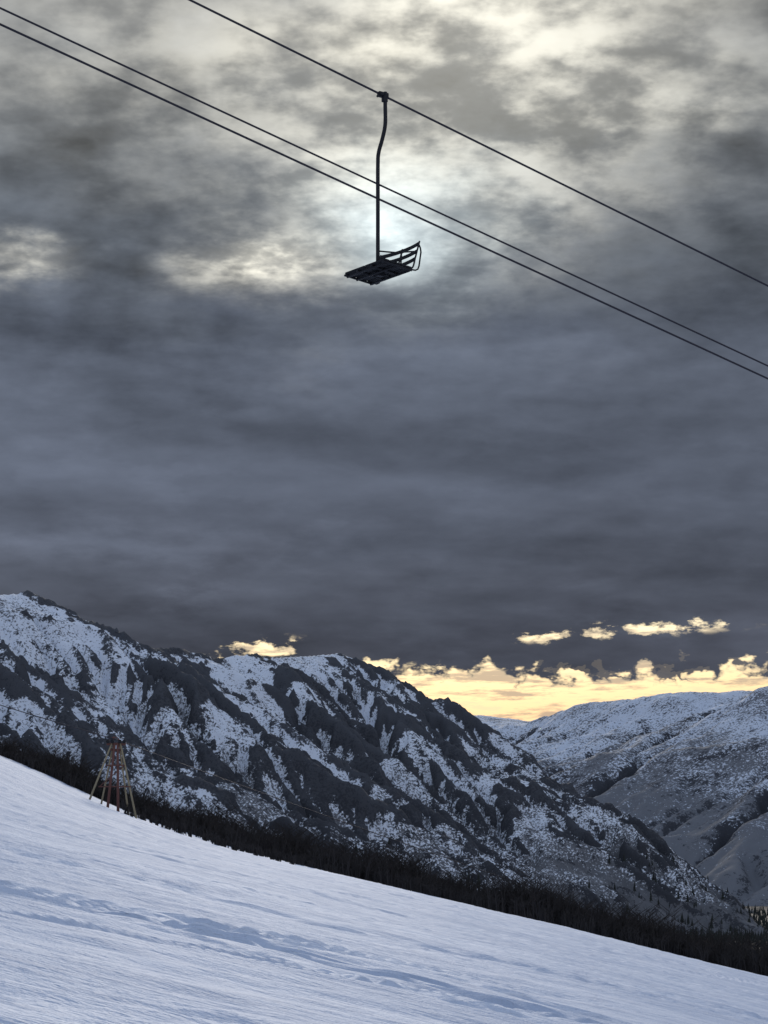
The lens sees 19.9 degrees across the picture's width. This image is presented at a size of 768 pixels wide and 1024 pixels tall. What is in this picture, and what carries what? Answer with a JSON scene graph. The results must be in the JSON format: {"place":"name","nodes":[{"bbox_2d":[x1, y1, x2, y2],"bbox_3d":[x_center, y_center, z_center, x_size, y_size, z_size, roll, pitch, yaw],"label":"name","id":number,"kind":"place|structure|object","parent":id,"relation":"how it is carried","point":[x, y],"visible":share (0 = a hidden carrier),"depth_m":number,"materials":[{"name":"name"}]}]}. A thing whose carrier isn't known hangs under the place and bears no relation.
{"place":"outdoors","nodes":[
{"label":"outdoors","id":0,"kind":"place"},
{"bbox_2d":[89,736,136,817],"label":"lift tower","id":1,"kind":"structure","parent":0,"point":[118,745],"depth_m":228.25,"materials":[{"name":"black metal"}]},
{"bbox_2d":[0,756,767,1023],"bbox_3d":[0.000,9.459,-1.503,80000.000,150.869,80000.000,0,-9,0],"label":"snow ground","id":2,"kind":"structure","parent":0,"point":[111,914],"depth_m":43.47,"materials":[{"name":"white snow"}]},
{"bbox_2d":[0,705,615,915],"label":"conifer trees","id":3,"kind":"object","parent":2,"relation":"on","point":[254,790],"visible":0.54,"depth_m":243.88,"materials":[{"name":"black plant"}]},
{"bbox_2d":[0,733,767,975],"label":"alder thicket","id":4,"kind":"object","parent":2,"relation":"on","point":[542,904],"visible":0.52,"depth_m":257.08,"materials":[{"name":"black plant"}]},
{"bbox_2d":[0,590,767,935],"bbox_3d":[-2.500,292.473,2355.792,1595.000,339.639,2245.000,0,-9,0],"label":"mountain","id":5,"kind":"structure","parent":0,"point":[360,744],"depth_m":2064.15,"materials":[{"name":"white snow"}]},
{"bbox_2d":[355,839,767,953],"bbox_3d":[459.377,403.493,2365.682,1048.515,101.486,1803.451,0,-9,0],"label":"conifer forest","id":6,"kind":"object","parent":5,"relation":"on","point":[763,915],"visible":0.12,"depth_m":2152.80,"materials":[{"name":"black plant"}]},
{"bbox_2d":[0,23,767,379],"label":"haul rope","id":7,"kind":"object","parent":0,"point":[368,193],"visible":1,"depth_m":36.06,"materials":[{"name":"metal"}]},
{"bbox_2d":[0,7,767,366],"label":"haul rope","id":8,"kind":"object","parent":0,"point":[368,179],"visible":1,"depth_m":36.10,"materials":[{"name":"metal"}]},
{"bbox_2d":[0,0,767,720],"label":"sky","id":9,"kind":"structure","parent":0,"point":[473,477],"materials":[{"name":"grey"}]},
{"bbox_2d":[188,0,767,286],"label":"haul rope","id":10,"kind":"object","parent":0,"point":[423,115],"visible":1,"depth_m":32.82,"materials":[{"name":"metal"}]},
{"bbox_2d":[344,91,421,284],"bbox_3d":[-0.002,-4.741,31.899,0.730,2.737,0.970,7,-11,-36],"label":"chairlift chair","id":11,"kind":"object","parent":10,"relation":"hanging from","point":[381,268],"visible":1,"depth_m":31.74,"materials":[{"name":"metal"}]},
{"bbox_2d":[474,686,767,905],"bbox_3d":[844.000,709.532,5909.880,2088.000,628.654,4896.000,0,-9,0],"label":"distant mountain","id":12,"kind":"structure","parent":0,"point":[683,775],"depth_m":4403.85,"materials":[{"name":"white snow"}]}
]}

